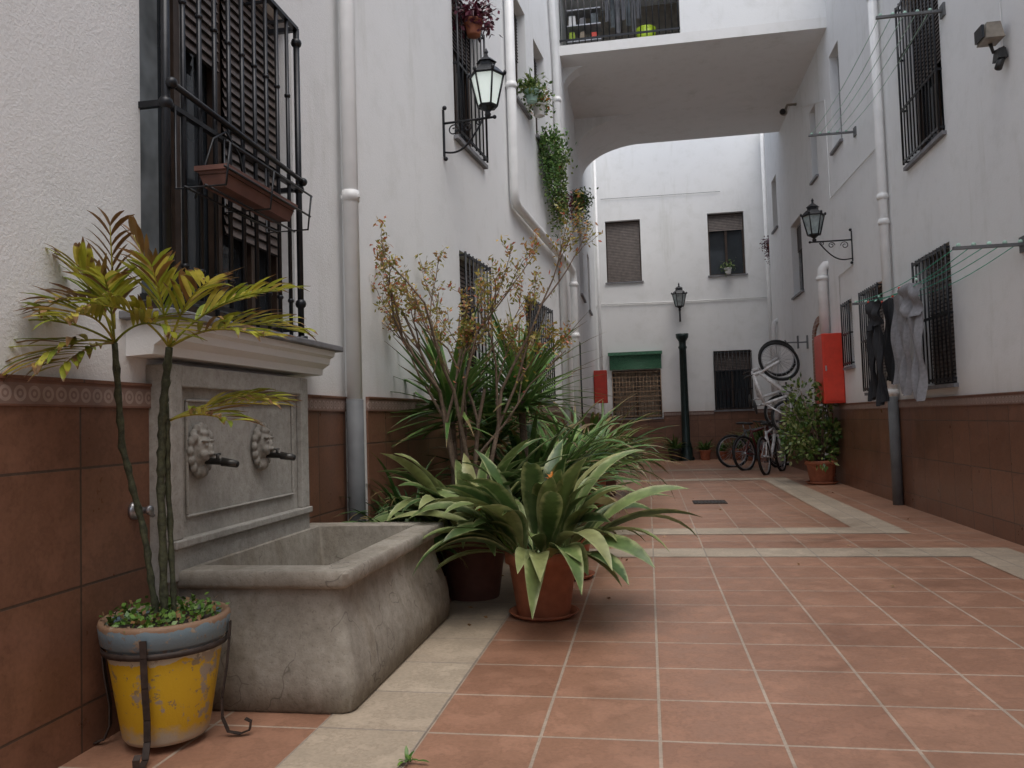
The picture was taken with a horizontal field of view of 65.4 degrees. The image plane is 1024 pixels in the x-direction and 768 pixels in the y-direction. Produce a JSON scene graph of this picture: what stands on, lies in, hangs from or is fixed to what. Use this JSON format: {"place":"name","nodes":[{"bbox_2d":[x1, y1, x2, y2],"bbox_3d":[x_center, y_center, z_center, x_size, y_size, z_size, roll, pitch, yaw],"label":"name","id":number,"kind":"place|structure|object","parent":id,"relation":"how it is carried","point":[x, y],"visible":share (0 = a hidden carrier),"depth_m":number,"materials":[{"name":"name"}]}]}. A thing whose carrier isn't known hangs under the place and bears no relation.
{"place":"outdoors","nodes":[
{"label":"outdoors","id":0,"kind":"place"},
{"bbox_2d":[525,297,555,398],"bbox_3d":[0.373,-0.429,10.407,0.212,1.240,1.326,-2,-3,10],"label":"window grille","id":1,"kind":"object","parent":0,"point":[542,312],"depth_m":10.54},
{"bbox_2d":[59,458,1023,767],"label":"courtyard floor","id":2,"kind":"structure","parent":0,"point":[761,662],"depth_m":3.51,"materials":[{"name":"tile"}]},
{"bbox_2d":[0,207,317,767],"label":"potted palm","id":3,"kind":"object","parent":2,"relation":"on","point":[162,657],"visible":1,"depth_m":2.73,"materials":[{"name":"plant"}]},
{"bbox_2d":[0,0,347,520],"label":"wall front","id":4,"kind":"structure","parent":2,"relation":"on","point":[69,114],"depth_m":2.94,"materials":[{"name":"paint"}]},
{"bbox_2d":[0,374,346,767],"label":"tiled wainscot","id":5,"kind":"object","parent":4,"relation":"attached to","point":[72,565],"visible":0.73,"depth_m":2.72,"materials":[{"name":"brown tile"}]},
{"bbox_2d":[128,502,154,519],"bbox_3d":[-1.420,0.486,3.069,0.075,0.072,0.081,-2,-3,10],"label":"wall tap","id":6,"kind":"object","parent":5,"relation":"attached to","point":[148,510],"depth_m":3.05,"materials":[{"name":"metal"}]},
{"bbox_2d":[139,0,278,328],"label":"window","id":7,"kind":"structure","parent":4,"relation":"attached to","point":[150,122],"depth_m":3.95,"materials":[{"name":"black glass"}]},
{"bbox_2d":[138,0,307,338],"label":"window cage grille","id":8,"kind":"object","parent":4,"relation":"attached to","point":[165,103],"depth_m":3.71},
{"bbox_2d":[174,106,312,233],"bbox_3d":[-1.183,-0.964,3.602,0.249,0.379,0.820,-2,-3,10],"label":"window planter","id":9,"kind":"object","parent":8,"relation":"hanging from","point":[231,183],"visible":1,"depth_m":3.48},
{"bbox_2d":[126,319,334,376],"bbox_3d":[-1.262,-0.147,3.866,0.195,0.139,1.620,-2,-3,10],"label":"ledge moulding","id":10,"kind":"object","parent":4,"relation":"attached to","point":[230,349],"visible":0.77,"depth_m":3.59,"materials":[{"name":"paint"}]},
{"bbox_2d":[119,308,342,352],"bbox_3d":[-1.298,-0.233,3.886,0.325,0.033,1.720,-2,-3,10],"label":"window ledge","id":11,"kind":"object","parent":4,"relation":"attached to","point":[124,315],"depth_m":3.85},
{"bbox_2d":[338,0,348,520],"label":"wall return","id":12,"kind":"object","parent":4,"relation":"attached to","point":[342,224],"depth_m":5.37,"materials":[{"name":"paint"}]},
{"bbox_2d":[146,364,449,713],"bbox_3d":[-0.925,0.623,3.872,0.876,1.370,1.568,-2,-3,10],"label":"stone fountain","id":13,"kind":"object","parent":2,"relation":"on","point":[338,618],"visible":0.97,"depth_m":3.36,"materials":[{"name":"grey stone"}]},
{"bbox_2d":[333,452,452,525],"bbox_3d":[-0.735,0.910,5.460,1.391,0.933,1.309,-2,-3,10],"label":"potted spider plant","id":14,"kind":"object","parent":2,"relation":"on","point":[394,488],"visible":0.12,"depth_m":5.30,"materials":[{"name":"green plant"}]},
{"bbox_2d":[341,499,467,567],"bbox_3d":[-0.632,1.013,4.930,0.964,0.673,0.988,-2,-3,10],"label":"potted spider plant","id":15,"kind":"object","parent":2,"relation":"on","point":[415,520],"visible":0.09,"depth_m":4.76,"materials":[{"name":"green plant"}]},
{"bbox_2d":[398,746,428,765],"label":"weed","id":16,"kind":"object","parent":2,"relation":"on","point":[408,757],"visible":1,"depth_m":2.59,"materials":[{"name":"green plant"}]},
{"bbox_2d":[354,0,571,521],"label":"wall side","id":17,"kind":"structure","parent":2,"relation":"on","point":[420,193],"depth_m":6.82,"materials":[{"name":"paint"}]},
{"bbox_2d":[339,0,365,521],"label":"drain pipe","id":18,"kind":"object","parent":17,"relation":"attached to","point":[350,196],"visible":0.73,"depth_m":5.23,"materials":[{"name":"white plastic"}]},
{"bbox_2d":[452,13,470,146],"bbox_3d":[-0.567,-2.975,7.909,0.151,1.390,0.885,-2,-3,10],"label":"window","id":19,"kind":"structure","parent":17,"relation":"attached to","point":[455,79],"depth_m":8.15,"materials":[{"name":"black metal"}]},
{"bbox_2d":[459,258,476,394],"bbox_3d":[-0.497,-0.555,7.787,0.144,1.340,0.805,-2,-3,10],"label":"window","id":20,"kind":"structure","parent":17,"relation":"attached to","point":[462,275],"depth_m":7.93,"materials":[{"name":"black metal"}]},
{"bbox_2d":[366,397,572,521],"bbox_3d":[0.003,0.867,8.872,0.040,1.292,7.382,-2,-3,15],"label":"tiled wainscot","id":21,"kind":"object","parent":17,"relation":"attached to","point":[380,439],"visible":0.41,"depth_m":5.83,"materials":[{"name":"brown tile"}]},
{"bbox_2d":[454,134,487,168],"bbox_3d":[-0.461,-2.269,7.853,0.274,0.037,0.977,-2,-3,10],"label":"window sill","id":22,"kind":"structure","parent":17,"relation":"attached to","point":[472,153],"depth_m":7.80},
{"bbox_2d":[453,0,488,162],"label":"window grille","id":23,"kind":"object","parent":17,"relation":"attached to","point":[460,131],"depth_m":7.68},
{"bbox_2d":[451,0,502,42],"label":"hanging plant","id":24,"kind":"object","parent":23,"relation":"on","point":[473,19],"visible":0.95,"depth_m":7.58,"materials":[{"name":"purple plant"}]},
{"bbox_2d":[442,49,506,160],"bbox_3d":[-0.333,-2.468,7.013,0.598,0.960,0.308,-2,-3,10],"label":"wall lamp","id":25,"kind":"object","parent":17,"relation":"attached to","point":[486,77],"visible":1,"depth_m":6.95,"materials":[{"name":"black metal"}]},
{"bbox_2d":[459,251,493,393],"bbox_3d":[-0.343,-0.561,7.742,0.165,1.300,0.826,-2,-3,10],"label":"window grille","id":26,"kind":"object","parent":17,"relation":"attached to","point":[476,261],"depth_m":7.66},
{"bbox_2d":[514,14,517,93],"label":"window","id":27,"kind":"structure","parent":17,"relation":"attached to","point":[516,41],"depth_m":10.37,"materials":[{"name":"black glass"}]},
{"bbox_2d":[516,68,552,104],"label":"hanging plant","id":28,"kind":"object","parent":27,"relation":"on","point":[530,89],"visible":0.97,"depth_m":9.93,"materials":[{"name":"green plant"}]},
{"bbox_2d":[520,89,555,118],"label":"hanging plant","id":29,"kind":"object","parent":27,"relation":"on","point":[538,109],"visible":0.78,"depth_m":10.33,"materials":[{"name":"green plant"}]},
{"bbox_2d":[525,302,540,399],"bbox_3d":[0.219,-0.422,10.451,0.190,1.280,1.305,-2,-3,10],"label":"window","id":30,"kind":"structure","parent":17,"relation":"in","point":[527,312],"depth_m":10.68,"materials":[{"name":"black metal"}]},
{"bbox_2d":[534,58,537,133],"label":"window","id":31,"kind":"structure","parent":17,"relation":"attached to","point":[535,71],"depth_m":11.43,"materials":[{"name":"black glass"}]},
{"bbox_2d":[536,122,576,203],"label":"hanging plant","id":32,"kind":"object","parent":31,"relation":"hanging from","point":[549,145],"visible":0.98,"depth_m":10.84,"materials":[{"name":"green plant"}]},
{"bbox_2d":[543,146,577,237],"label":"hanging plant","id":33,"kind":"object","parent":31,"relation":"hanging from","point":[563,187],"visible":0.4,"depth_m":11.25,"materials":[{"name":"green plant"}]},
{"bbox_2d":[504,0,581,426],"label":"drain pipe","id":34,"kind":"object","parent":17,"relation":"attached to","point":[517,204],"visible":0.9,"depth_m":9.27,"materials":[{"name":"white plastic"}]},
{"bbox_2d":[549,0,570,428],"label":"drain pipe","id":35,"kind":"object","parent":17,"relation":"attached to","point":[557,100],"visible":0.61,"depth_m":11.87,"materials":[{"name":"white plastic"}]},
{"bbox_2d":[552,191,576,226],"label":"hanging plant","id":36,"kind":"object","parent":17,"relation":"attached to","point":[570,203],"visible":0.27,"depth_m":11.62,"materials":[{"name":"green plant"}]},
{"bbox_2d":[386,300,562,575],"bbox_3d":[-0.378,0.365,5.900,1.551,2.041,1.623,-2,-3,10],"label":"yucca tree","id":37,"kind":"object","parent":2,"relation":"on","point":[431,354],"visible":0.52,"depth_m":5.79,"materials":[{"name":"green plant"}]},
{"bbox_2d":[370,189,602,526],"bbox_3d":[-0.161,0.004,5.610,1.637,2.722,1.658,-2,-3,10],"label":"pomegranate tree","id":38,"kind":"object","parent":2,"relation":"on","point":[412,303],"visible":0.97,"depth_m":5.58,"materials":[{"name":"brown plant"}]},
{"bbox_2d":[441,347,556,465],"bbox_3d":[-0.203,0.535,6.695,1.225,1.764,1.190,-1,-3,-14],"label":"yucca tree","id":39,"kind":"object","parent":2,"relation":"on","point":[506,429],"visible":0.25,"depth_m":6.64,"materials":[{"name":"green plant"}]},
{"bbox_2d":[479,363,582,446],"bbox_3d":[0.133,0.576,7.678,1.202,1.754,1.204,0,-3,-31],"label":"yucca tree","id":40,"kind":"object","parent":2,"relation":"on","point":[539,391],"visible":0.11,"depth_m":7.70,"materials":[{"name":"green plant"}]},
{"bbox_2d":[388,439,700,621],"bbox_3d":[0.168,0.816,4.497,1.745,0.978,1.693,-2,-3,10],"label":"potted aspidistra","id":41,"kind":"object","parent":2,"relation":"on","point":[546,554],"visible":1,"depth_m":4.29,"materials":[{"name":"plant"}]},
{"bbox_2d":[470,399,659,497],"bbox_3d":[0.351,0.777,7.415,1.776,1.315,2.043,0,-3,-37],"label":"potted lily","id":42,"kind":"object","parent":2,"relation":"on","point":[568,448],"visible":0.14,"depth_m":7.32,"materials":[{"name":"plant"}]},
{"bbox_2d":[558,0,599,413],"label":"wall","id":43,"kind":"structure","parent":2,"relation":"on","point":[583,265],"depth_m":15.96,"materials":[{"name":"paint"}]},
{"bbox_2d":[570,186,598,234],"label":"hanging plant","id":44,"kind":"object","parent":43,"relation":"attached to","point":[582,199],"visible":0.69,"depth_m":13.85,"materials":[{"name":"green plant"}]},
{"bbox_2d":[594,370,607,402],"bbox_3d":[2.049,0.067,18.380,0.290,0.750,0.300,-2,-3,10],"label":"fire hose box","id":45,"kind":"object","parent":43,"relation":"attached to","point":[600,385],"visible":0.86,"depth_m":18.23,"materials":[{"name":"red paint"}]},
{"bbox_2d":[559,0,826,177],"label":"overhead passage","id":46,"kind":"object","parent":43,"relation":"attached to","point":[642,71],"visible":0.96,"depth_m":13.50,"materials":[{"name":"paint"}]},
{"bbox_2d":[501,393,683,500],"bbox_3d":[0.684,0.799,8.581,2.298,1.360,2.247,-2,-3,10],"label":"potted lily","id":47,"kind":"object","parent":2,"relation":"on","point":[549,432],"visible":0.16,"depth_m":8.49,"materials":[{"name":"plant"}]},
{"bbox_2d":[536,392,693,508],"bbox_3d":[0.977,0.814,9.924,2.075,1.437,2.267,-4,-3,38],"label":"potted lily","id":48,"kind":"object","parent":2,"relation":"on","point":[594,419],"visible":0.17,"depth_m":9.72,"materials":[{"name":"plant"}]},
{"bbox_2d":[556,402,681,496],"bbox_3d":[1.378,0.892,11.339,2.082,1.388,2.196,-2,-3,10],"label":"potted lily","id":49,"kind":"object","parent":2,"relation":"on","point":[611,483],"visible":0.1,"depth_m":11.18,"materials":[{"name":"plant"}]},
{"bbox_2d":[275,468,1023,767],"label":"floor border tiles","id":50,"kind":"object","parent":2,"relation":"on","point":[391,717],"visible":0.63,"depth_m":3.87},
{"bbox_2d":[370,435,597,601],"bbox_3d":[-0.210,0.837,5.089,1.401,1.014,1.570,-4,-3,40],"label":"potted aspidistra","id":51,"kind":"object","parent":50,"relation":"on","point":[478,578],"visible":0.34,"depth_m":4.87,"materials":[{"name":"plant"}]},
{"bbox_2d":[421,290,625,545],"bbox_3d":[0.095,0.304,6.282,1.505,2.171,1.574,-1,-3,-24],"label":"yucca tree","id":52,"kind":"object","parent":50,"relation":"on","point":[543,360],"visible":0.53,"depth_m":6.20,"materials":[{"name":"green plant"}]},
{"bbox_2d":[426,401,654,520],"bbox_3d":[0.189,0.772,6.369,1.986,1.237,1.821,-2,-3,10],"label":"potted lily","id":53,"kind":"object","parent":50,"relation":"on","point":[535,456],"visible":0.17,"depth_m":6.19,"materials":[{"name":"plant"}]},
{"bbox_2d":[659,435,686,460],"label":"potted plant","id":54,"kind":"object","parent":2,"relation":"on","point":[675,445],"visible":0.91,"depth_m":19.54,"materials":[{"name":"green plant"}]},
{"bbox_2d":[591,134,771,419],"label":"wall front","id":55,"kind":"structure","parent":2,"relation":"on","point":[674,239],"depth_m":20.20,"materials":[{"name":"paint"}]},
{"bbox_2d":[593,159,604,421],"bbox_3d":[2.169,-2.194,19.925,0.078,8.300,0.080,-2,-3,10],"label":"drain pipe","id":56,"kind":"object","parent":55,"relation":"attached to","point":[597,267],"visible":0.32,"depth_m":19.92,"materials":[{"name":"white plastic"}]},
{"bbox_2d":[605,220,641,282],"bbox_3d":[2.882,-3.406,20.599,0.890,1.600,0.072,-2,-3,10],"label":"window","id":57,"kind":"structure","parent":55,"relation":"attached to","point":[623,249],"depth_m":20.57,"materials":[{"name":"grey plastic"}]},
{"bbox_2d":[608,351,661,369],"bbox_3d":[3.123,-0.592,20.224,1.360,0.448,0.120,-2,-3,10],"label":"green roll blind","id":58,"kind":"object","parent":55,"relation":"attached to","point":[617,360],"visible":1,"depth_m":20.20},
{"bbox_2d":[612,369,661,418],"bbox_3d":[3.201,0.261,20.404,1.210,1.220,0.050,-2,-3,10],"label":"window","id":59,"kind":"structure","parent":55,"relation":"in","point":[638,393],"depth_m":20.42,"materials":[{"name":"brown metal"}]},
{"bbox_2d":[612,370,662,417],"bbox_3d":[3.175,0.255,20.250,1.231,1.180,0.062,-2,-3,10],"label":"window grille","id":60,"kind":"object","parent":55,"relation":"attached to","point":[640,391],"depth_m":20.22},
{"bbox_2d":[596,191,766,304],"bbox_3d":[4.248,-3.458,20.201,4.300,2.786,0.024,-2,-3,10],"label":"wall cable","id":61,"kind":"object","parent":55,"relation":"attached to","point":[673,301],"depth_m":20.21,"materials":[{"name":"white plastic"}]},
{"bbox_2d":[613,411,755,459],"bbox_3d":[4.308,1.312,20.022,3.520,1.180,0.024,-2,-3,10],"label":"tiled wainscot","id":62,"kind":"object","parent":55,"relation":"attached to","point":[726,422],"visible":0.43,"depth_m":19.89,"materials":[{"name":"brown tile"}]},
{"bbox_2d":[664,411,715,459],"bbox_3d":[4.454,1.290,19.990,1.240,1.212,0.040,-2,-3,10],"label":"tiled wainscot","id":63,"kind":"object","parent":55,"relation":"attached to","point":[702,426],"visible":0.67,"depth_m":19.96,"materials":[{"name":"brown tile"}]},
{"bbox_2d":[707,212,744,274],"bbox_3d":[5.413,-3.526,20.172,0.890,1.590,0.072,-2,-3,10],"label":"window","id":64,"kind":"structure","parent":55,"relation":"attached to","point":[725,237],"depth_m":20.18,"materials":[{"name":"black glass"}]},
{"bbox_2d":[713,350,752,409],"bbox_3d":[5.536,-0.097,20.009,0.910,1.480,0.072,-2,-3,10],"label":"window","id":65,"kind":"structure","parent":55,"relation":"in","point":[739,401],"depth_m":20.02,"materials":[{"name":"black metal"}]},
{"bbox_2d":[713,350,753,408],"bbox_3d":[5.510,-0.104,19.856,0.931,1.440,0.082,-2,-3,10],"label":"window grille","id":66,"kind":"object","parent":55,"relation":"attached to","point":[733,388],"depth_m":19.83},
{"bbox_2d":[755,409,773,456],"bbox_3d":[6.286,1.221,19.680,0.500,1.212,0.040,-2,-3,10],"label":"tiled wainscot","id":67,"kind":"object","parent":55,"relation":"attached to","point":[759,416],"visible":0.1,"depth_m":19.71,"materials":[{"name":"brown tile"}]},
{"bbox_2d":[760,133,775,419],"bbox_3d":[6.326,-2.332,19.628,0.097,8.300,0.100,-2,-3,10],"label":"drain pipe","id":68,"kind":"object","parent":55,"relation":"attached to","point":[766,232],"visible":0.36,"depth_m":19.65,"materials":[{"name":"white plastic"}]},
{"bbox_2d":[676,333,694,460],"bbox_3d":[4.277,0.320,19.766,0.380,3.140,0.380,-2,-3,10],"label":"column shaft","id":69,"kind":"object","parent":2,"relation":"on","point":[687,450],"visible":0.96,"depth_m":19.69,"materials":[{"name":"black metal"}]},
{"bbox_2d":[692,440,714,459],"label":"potted plant","id":70,"kind":"object","parent":2,"relation":"on","point":[704,451],"visible":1,"depth_m":19.50,"materials":[{"name":"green plant"}]},
{"bbox_2d":[692,500,727,503],"bbox_3d":[2.495,1.488,10.072,0.410,0.012,0.400,-2,-3,10],"label":"drain grate","id":71,"kind":"object","parent":2,"relation":"on","point":[709,501],"visible":1,"depth_m":10.01,"materials":[{"name":"metal"}]},
{"bbox_2d":[725,422,772,461],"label":"potted plant","id":72,"kind":"object","parent":2,"relation":"on","point":[757,438],"visible":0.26,"depth_m":18.11,"materials":[{"name":"green plant"}]},
{"bbox_2d":[716,420,788,467],"bbox_3d":[5.134,1.252,16.671,1.693,0.989,0.584,-1,-3,-21],"label":"bicycle","id":73,"kind":"object","parent":2,"relation":"on","point":[749,450],"visible":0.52,"depth_m":16.66,"materials":[{"name":"rubber"}]},
{"bbox_2d":[732,420,787,470],"bbox_3d":[4.993,1.223,15.935,0.584,0.990,1.692,-4,-3,37],"label":"bicycle","id":74,"kind":"object","parent":2,"relation":"on","point":[754,448],"visible":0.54,"depth_m":15.77,"materials":[{"name":"rubber"}]},
{"bbox_2d":[756,421,786,474],"bbox_3d":[4.836,1.172,14.748,0.584,0.989,1.694,-3,-3,18],"label":"bicycle","id":75,"kind":"object","parent":2,"relation":"on","point":[769,453],"visible":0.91,"depth_m":14.59,"materials":[{"name":"metal"}]},
{"bbox_2d":[777,373,842,484],"bbox_3d":[4.605,0.672,12.255,1.068,1.719,1.000,-2,-3,10],"label":"potted bush","id":76,"kind":"object","parent":2,"relation":"on","point":[821,468],"visible":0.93,"depth_m":12.10,"materials":[{"name":"green plant"}]},
{"bbox_2d":[764,0,1023,455],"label":"wall front","id":77,"kind":"structure","parent":2,"relation":"on","point":[961,181],"depth_m":8.74,"materials":[{"name":"paint"}]},
{"bbox_2d":[771,318,780,462],"bbox_3d":[5.842,0.135,17.476,0.210,3.202,0.116,-2,-3,10],"label":"drain pipe","id":78,"kind":"object","parent":77,"relation":"attached to","point":[774,335],"visible":0.52,"depth_m":17.48,"materials":[{"name":"white plastic"}]},
{"bbox_2d":[784,335,808,348],"bbox_3d":[5.189,-0.770,14.802,0.408,0.320,0.980,-2,-3,10],"label":"bicycle wall hook","id":79,"kind":"object","parent":77,"relation":"attached to","point":[806,342],"visible":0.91,"depth_m":14.35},
{"bbox_2d":[743,340,797,431],"bbox_3d":[4.983,0.033,15.230,1.029,1.762,0.604,-2,-3,10],"label":"bicycle","id":80,"kind":"object","parent":79,"relation":"hanging from","point":[752,371],"visible":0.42,"depth_m":15.20,"materials":[{"name":"metal"}]},
{"bbox_2d":[744,342,811,438],"bbox_3d":[4.795,0.117,14.345,1.118,1.762,0.604,-2,-3,10],"label":"bicycle","id":81,"kind":"object","parent":79,"relation":"hanging from","point":[766,375],"visible":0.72,"depth_m":14.34,"materials":[{"name":"metal"}]},
{"bbox_2d":[780,407,815,471],"bbox_3d":[5.641,1.064,15.898,0.040,1.212,4.300,-2,-3,10],"label":"tiled wainscot","id":82,"kind":"object","parent":77,"relation":"attached to","point":[801,465],"visible":0.14,"depth_m":15.84,"materials":[{"name":"brown tile"}]},
{"bbox_2d":[797,222,803,290],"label":"window","id":83,"kind":"structure","parent":77,"relation":"attached to","point":[799,243],"depth_m":15.43,"materials":[{"name":"black glass"}]},
{"bbox_2d":[816,261,829,333],"bbox_3d":[4.938,-1.304,12.562,0.258,1.273,0.174,-2,-3,10],"label":"drain pipe","id":84,"kind":"object","parent":77,"relation":"attached to","point":[822,286],"visible":0.84,"depth_m":12.51,"materials":[{"name":"white plastic"}]},
{"bbox_2d":[812,316,835,480],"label":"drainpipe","id":85,"kind":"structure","parent":77,"relation":"attached to","point":[815,325],"depth_m":13.62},
{"bbox_2d":[800,198,852,263],"bbox_3d":[4.378,-2.128,11.118,0.678,0.960,0.308,-2,-3,10],"label":"wall lamp","id":86,"kind":"object","parent":77,"relation":"attached to","point":[812,216],"visible":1,"depth_m":11.08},
{"bbox_2d":[814,333,845,403],"bbox_3d":[4.798,-0.225,12.044,0.300,1.040,0.580,-2,-3,10],"label":"red cabinet","id":87,"kind":"object","parent":77,"relation":"attached to","point":[829,372],"visible":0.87,"depth_m":11.78,"materials":[{"name":"metal"}]},
{"bbox_2d":[840,300,854,365],"bbox_3d":[4.811,-0.720,11.418,0.070,0.910,0.474,-2,-3,10],"label":"window grille","id":88,"kind":"object","parent":77,"relation":"attached to","point":[844,330],"depth_m":11.41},
{"bbox_2d":[858,282,881,391],"bbox_3d":[4.588,-0.573,10.130,0.090,1.310,0.874,-2,-3,10],"label":"window grille","id":89,"kind":"object","parent":77,"relation":"attached to","point":[866,294],"depth_m":10.37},
{"bbox_2d":[808,2,945,137],"bbox_3d":[4.033,-3.425,9.134,0.600,0.135,3.330,-2,-3,10],"label":"clothesline","id":90,"kind":"object","parent":77,"relation":"attached to","point":[941,10],"visible":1,"depth_m":8.06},
{"bbox_2d":[872,286,886,384],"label":"window","id":91,"kind":"structure","parent":77,"relation":"in","point":[882,327],"depth_m":10.15,"materials":[{"name":"black metal"}]},
{"bbox_2d":[867,0,903,504],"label":"drain pipe","id":92,"kind":"object","parent":77,"relation":"attached to","point":[882,197],"visible":0.94,"depth_m":9.32,"materials":[{"name":"white plastic"}]},
{"bbox_2d":[797,0,1002,319],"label":"wall cable","id":93,"kind":"object","parent":77,"relation":"attached to","point":[867,156],"depth_m":11.81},
{"bbox_2d":[894,0,944,164],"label":"window grille","id":94,"kind":"object","parent":77,"relation":"attached to","point":[926,80],"depth_m":8.14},
{"bbox_2d":[903,130,946,170],"bbox_3d":[4.249,-2.359,8.089,0.185,0.037,1.150,-2,-3,10],"label":"window sill","id":95,"kind":"structure","parent":77,"relation":"attached to","point":[937,138],"depth_m":7.99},
{"bbox_2d":[832,391,1023,545],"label":"tiled wainscot","id":96,"kind":"object","parent":77,"relation":"attached to","point":[962,459],"visible":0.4,"depth_m":7.71,"materials":[{"name":"brown tile"}]},
{"bbox_2d":[912,0,944,150],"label":"window","id":97,"kind":"structure","parent":77,"relation":"attached to","point":[938,53],"depth_m":8.30,"materials":[{"name":"black metal"}]},
{"bbox_2d":[911,243,956,383],"bbox_3d":[4.237,-0.661,8.011,0.070,1.310,0.974,-2,-3,10],"label":"window grille","id":98,"kind":"object","parent":77,"relation":"attached to","point":[940,314],"depth_m":7.85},
{"bbox_2d":[852,236,1023,304],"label":"clothesline","id":99,"kind":"object","parent":77,"relation":"attached to","point":[989,244],"visible":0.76,"depth_m":6.31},
{"bbox_2d":[865,295,889,405],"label":"black trousers","id":100,"kind":"object","parent":99,"relation":"hanging from","point":[878,389],"visible":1,"depth_m":8.72,"materials":[{"name":"fabric"}]},
{"bbox_2d":[881,298,894,383],"bbox_3d":[4.167,-0.470,8.803,0.097,0.961,0.498,-2,-3,13],"label":"black shirt","id":101,"kind":"object","parent":99,"relation":"hanging from","point":[888,307],"visible":0.64,"depth_m":8.81,"materials":[{"name":"fabric"}]},
{"bbox_2d":[891,294,902,384],"bbox_3d":[4.018,-0.468,8.259,0.096,0.968,0.420,-2,-3,12],"label":"grey shirt","id":102,"kind":"object","parent":99,"relation":"hanging from","point":[896,344],"visible":0.57,"depth_m":8.31,"materials":[{"name":"fabric"}]},
{"bbox_2d":[897,278,927,400],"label":"grey trousers","id":103,"kind":"object","parent":99,"relation":"hanging from","point":[913,376],"visible":1,"depth_m":7.57,"materials":[{"name":"fabric"}]},
{"bbox_2d":[927,248,956,384],"bbox_3d":[4.384,-0.667,7.986,0.072,1.350,0.950,-2,-3,10],"label":"window","id":104,"kind":"structure","parent":77,"relation":"attached to","point":[952,324],"depth_m":8.09,"materials":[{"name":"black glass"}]},
{"bbox_2d":[927,383,958,389],"bbox_3d":[4.319,0.027,7.968,0.185,0.037,1.030,-2,-3,10],"label":"window sill","id":105,"kind":"structure","parent":77,"relation":"attached to","point":[949,385],"depth_m":7.73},
{"bbox_2d":[974,21,1007,70],"bbox_3d":[3.785,-2.641,6.276,0.205,0.371,0.180,-2,-3,10],"label":"flood light","id":106,"kind":"object","parent":77,"relation":"attached to","point":[990,35],"visible":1,"depth_m":6.23,"materials":[{"name":"beige glass"}]},
{"bbox_2d":[671,283,686,321],"bbox_3d":[4.191,-2.045,19.938,0.355,0.983,0.429,-4,-3,40],"label":"street lamp","id":107,"kind":"object","parent":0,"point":[678,294],"visible":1,"depth_m":19.87,"materials":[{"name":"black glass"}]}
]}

